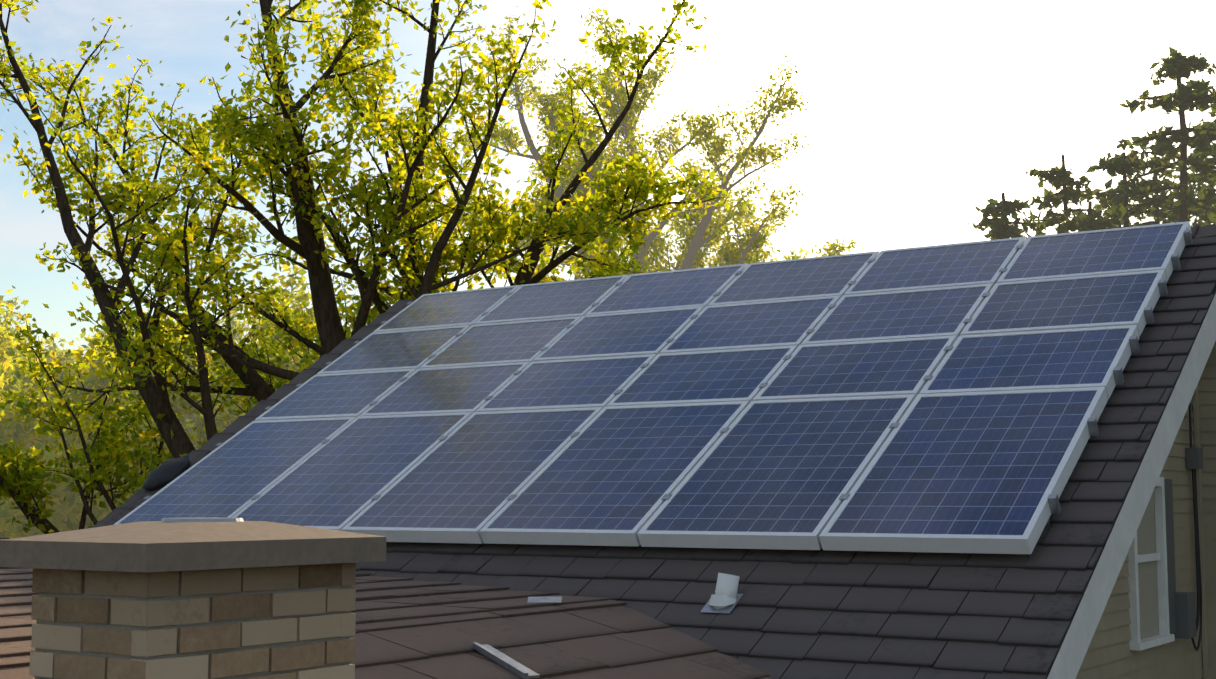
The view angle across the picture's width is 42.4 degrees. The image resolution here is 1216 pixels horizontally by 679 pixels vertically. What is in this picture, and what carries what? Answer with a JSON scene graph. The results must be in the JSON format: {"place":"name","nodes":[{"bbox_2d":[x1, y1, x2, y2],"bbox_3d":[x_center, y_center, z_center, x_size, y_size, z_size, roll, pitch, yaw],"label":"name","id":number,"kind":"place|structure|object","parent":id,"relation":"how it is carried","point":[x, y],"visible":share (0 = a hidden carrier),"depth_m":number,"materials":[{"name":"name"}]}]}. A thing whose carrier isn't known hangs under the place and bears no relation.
{"place":"outdoors","nodes":[
{"label":"outdoors","id":0,"kind":"place"},
{"bbox_2d":[1,425,108,462],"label":"tree","id":1,"kind":"object","parent":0,"point":[86,441],"depth_m":26.38,"materials":[{"name":"green plant"}]},
{"bbox_2d":[0,407,203,535],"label":"tree","id":2,"kind":"object","parent":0,"point":[5,510],"depth_m":22.74,"materials":[{"name":"green plant"}]},
{"bbox_2d":[0,308,225,445],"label":"tree","id":3,"kind":"object","parent":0,"point":[10,343],"depth_m":30.16,"materials":[{"name":"green plant"}]},
{"bbox_2d":[0,349,248,538],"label":"tree","id":4,"kind":"object","parent":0,"point":[60,508],"depth_m":21.78,"materials":[{"name":"green plant"}]},
{"bbox_2d":[0,316,290,506],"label":"tree","id":5,"kind":"object","parent":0,"point":[14,427],"depth_m":25.07,"materials":[{"name":"green plant"}]},
{"bbox_2d":[0,285,299,392],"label":"tree","id":6,"kind":"object","parent":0,"point":[57,335],"depth_m":38.47,"materials":[{"name":"green plant"}]},
{"bbox_2d":[0,537,613,656],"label":"wing roof","id":7,"kind":"structure","parent":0,"point":[380,599],"depth_m":7.77,"materials":[{"name":"brown tile"}]},
{"bbox_2d":[0,0,745,533],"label":"tree","id":8,"kind":"object","parent":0,"point":[222,124],"depth_m":20.50,"materials":[{"name":"green plant"}]},
{"bbox_2d":[0,600,771,678],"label":"wing roof","id":9,"kind":"structure","parent":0,"point":[610,639],"depth_m":6.90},
{"bbox_2d":[0,0,1215,362],"label":"sky","id":10,"kind":"structure","parent":0,"point":[922,113],"materials":[{"name":"white"}]},
{"bbox_2d":[439,7,863,279],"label":"tree","id":11,"kind":"object","parent":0,"point":[759,243],"depth_m":40.72,"materials":[{"name":"green plant"}]},
{"bbox_2d":[966,193,1046,239],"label":"conifer","id":12,"kind":"object","parent":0,"point":[1008,209],"depth_m":45.94,"materials":[{"name":"green plant"}]},
{"bbox_2d":[1021,154,1108,231],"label":"conifer","id":13,"kind":"object","parent":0,"point":[1058,180],"depth_m":51.97,"materials":[{"name":"green plant"}]},
{"bbox_2d":[1055,201,1119,232],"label":"conifer","id":14,"kind":"object","parent":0,"point":[1082,223],"depth_m":41.95,"materials":[{"name":"green plant"}]},
{"bbox_2d":[1055,152,1172,233],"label":"conifer","id":15,"kind":"object","parent":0,"point":[1117,164],"depth_m":44.93,"materials":[{"name":"green plant"}]},
{"bbox_2d":[1100,155,1206,227],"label":"conifer","id":16,"kind":"object","parent":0,"point":[1143,167],"depth_m":57.95,"materials":[{"name":"green plant"}]},
{"bbox_2d":[1097,47,1215,229],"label":"conifer","id":17,"kind":"object","parent":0,"point":[1201,142],"depth_m":40.06,"materials":[{"name":"green plant"}]},
{"bbox_2d":[1162,103,1215,226],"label":"conifer","id":18,"kind":"object","parent":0,"point":[1205,124],"depth_m":43.44,"materials":[{"name":"green plant"}]},
{"bbox_2d":[1187,121,1215,226],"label":"conifer","id":19,"kind":"object","parent":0,"point":[1210,186],"depth_m":55.81,"materials":[{"name":"green plant"}]},
{"bbox_2d":[1193,341,1215,678],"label":"wing wall","id":20,"kind":"structure","parent":0,"point":[1204,403],"depth_m":9.91,"materials":[{"name":"beige"}]},
{"label":"ground","id":21,"kind":"structure","parent":0,"visible":0},
{"bbox_2d":[1076,397,1203,678],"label":"house wall","id":22,"kind":"structure","parent":21,"relation":"on","point":[1109,654],"depth_m":9.21,"materials":[{"name":"beige wood"}]},
{"bbox_2d":[1133,491,1162,653],"bbox_3d":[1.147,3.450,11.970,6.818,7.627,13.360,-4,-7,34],"label":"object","id":23,"kind":"structure","parent":22,"relation":"in","point":[1148,585],"depth_m":8.94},
{"bbox_2d":[100,233,1215,678],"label":"roof front","id":24,"kind":"structure","parent":23,"relation":"on","point":[820,613],"depth_m":7.74,"materials":[{"name":"brown tile"}]},
{"bbox_2d":[143,455,190,490],"bbox_3d":[-3.346,1.020,11.916,0.269,0.172,0.460,-4,24,34],"label":"tarp bundle","id":25,"kind":"object","parent":24,"relation":"on","point":[164,473],"visible":0.79,"depth_m":11.82,"materials":[{"name":"grey fabric"}]},
{"bbox_2d":[86,299,415,528],"bbox_3d":[-3.800,1.554,11.290,0.309,4.457,6.973,-4,-7,34],"label":"rake cap","id":26,"kind":"object","parent":24,"relation":"attached to","point":[136,499],"visible":0.33,"depth_m":12.82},
{"bbox_2d":[114,221,1192,553],"bbox_3d":[0.175,0.305,10.661,6.660,2.075,3.349,-4,-7,34],"label":"solar array","id":27,"kind":"object","parent":24,"relation":"on","point":[940,399],"visible":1,"depth_m":9.96,"materials":[{"name":"blue glass"}]},
{"bbox_2d":[700,594,743,613],"bbox_3d":[0.574,1.329,7.897,0.170,0.091,0.147,-4,-7,34],"label":"vent flashing","id":28,"kind":"object","parent":24,"relation":"on","point":[707,608],"visible":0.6,"depth_m":7.86,"materials":[{"name":"grey metal"}]},
{"bbox_2d":[709,591,736,605],"bbox_3d":[0.579,1.300,7.907,0.150,0.050,0.150,-4,7,34],"label":"pipe collar","id":29,"kind":"object","parent":28,"relation":"on","point":[720,600],"visible":0.69,"depth_m":7.85,"materials":[{"name":"grey metal"}]},
{"bbox_2d":[713,573,739,608],"bbox_3d":[0.595,1.281,7.910,0.110,0.190,0.110,6,-8,34],"label":"vent pipe","id":30,"kind":"object","parent":24,"relation":"on","point":[727,584],"visible":0.65,"depth_m":7.87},
{"bbox_2d":[386,225,1215,310],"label":"ridge cap","id":31,"kind":"object","parent":24,"relation":"on","point":[1207,231],"visible":0.02,"depth_m":10.40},
{"bbox_2d":[1047,294,1215,678],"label":"roof trim","id":32,"kind":"structure","parent":23,"relation":"attached to","point":[1080,633],"depth_m":7.79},
{"bbox_2d":[1127,477,1175,650],"bbox_3d":[3.088,1.255,8.924,0.095,0.945,0.865,-4,-7,34],"label":"gable window","id":33,"kind":"structure","parent":22,"relation":"in","point":[1163,556],"depth_m":9.07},
{"bbox_2d":[1174,448,1202,638],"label":"electric boxes","id":34,"kind":"object","parent":22,"relation":"attached to","point":[1185,609],"visible":0.83,"depth_m":9.21,"materials":[{"name":"grey metal"}]},
{"bbox_2d":[1192,469,1199,632],"bbox_3d":[3.553,1.287,9.554,0.024,1.001,0.410,-3,-7,29],"label":"conduit","id":35,"kind":"object","parent":34,"relation":"attached to","point":[1196,548],"visible":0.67,"depth_m":9.71,"materials":[{"name":"black rubber"}]},
{"bbox_2d":[1191,469,1201,650],"bbox_3d":[3.568,1.343,9.571,0.021,1.108,0.463,-3,-7,30],"label":"cable","id":36,"kind":"object","parent":34,"relation":"attached to","point":[1199,639],"visible":0.71,"depth_m":9.74,"materials":[{"name":"black rubber"}]},
{"bbox_2d":[1188,401,1191,447],"bbox_3d":[3.633,0.251,9.800,0.016,0.850,0.035,-4,-7,34],"label":"cable","id":37,"kind":"object","parent":22,"relation":"attached to","point":[1190,426],"visible":0.42,"depth_m":9.76,"materials":[{"name":"black rubber"}]},
{"bbox_3d":[-2.830,4.374,6.291,9.675,4.635,6.400,-4,-7,34],"label":"wing","id":38,"kind":"object","parent":21,"relation":"on","visible":0},
{"bbox_2d":[29,563,355,678],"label":"chimney","id":39,"kind":"object","parent":38,"relation":"on","point":[288,622],"visible":0.9,"depth_m":4.38,"materials":[{"name":"beige brick"}]},
{"bbox_2d":[0,521,385,572],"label":"chimney cap","id":40,"kind":"object","parent":39,"relation":"on","point":[150,546],"visible":0.92,"depth_m":4.38,"materials":[{"name":"beige concrete"}]},
{"bbox_2d":[161,518,242,521],"bbox_3d":[-1.205,0.537,4.660,0.240,0.012,0.240,-4,-7,34],"label":"chimney flue cover","id":41,"kind":"object","parent":40,"relation":"on","point":[202,519],"visible":0.73,"depth_m":4.56,"materials":[{"name":"silver metal"}]},
{"bbox_2d":[472,597,561,678],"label":"flashing offcuts","id":42,"kind":"object","parent":38,"relation":"on","point":[507,662],"visible":1,"depth_m":6.46,"materials":[{"name":"metal"}]},
{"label":"tree branches","id":43,"kind":"object","parent":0,"visible":0},
{"bbox_2d":[105,262,318,440],"bbox_3d":[-6.585,3.759,29.895,5.597,10.679,7.766,0,-6,-1],"label":"tree","id":44,"kind":"object","parent":43,"relation":"on","point":[302,293],"depth_m":29.48,"materials":[{"name":"green plant"}]},
{"bbox_2d":[75,320,350,364],"bbox_3d":[-6.949,1.640,34.588,9.930,5.695,5.735,6,-8,-44],"label":"tree","id":45,"kind":"object","parent":43,"relation":"attached to","point":[89,339],"depth_m":31.85,"materials":[{"name":"green plant"}]},
{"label":"tree branches","id":46,"kind":"object","parent":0,"visible":0},
{"bbox_2d":[0,442,113,537],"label":"tree","id":47,"kind":"object","parent":46,"relation":"attached to","point":[20,534],"depth_m":23.92,"materials":[{"name":"green plant"}]}
]}

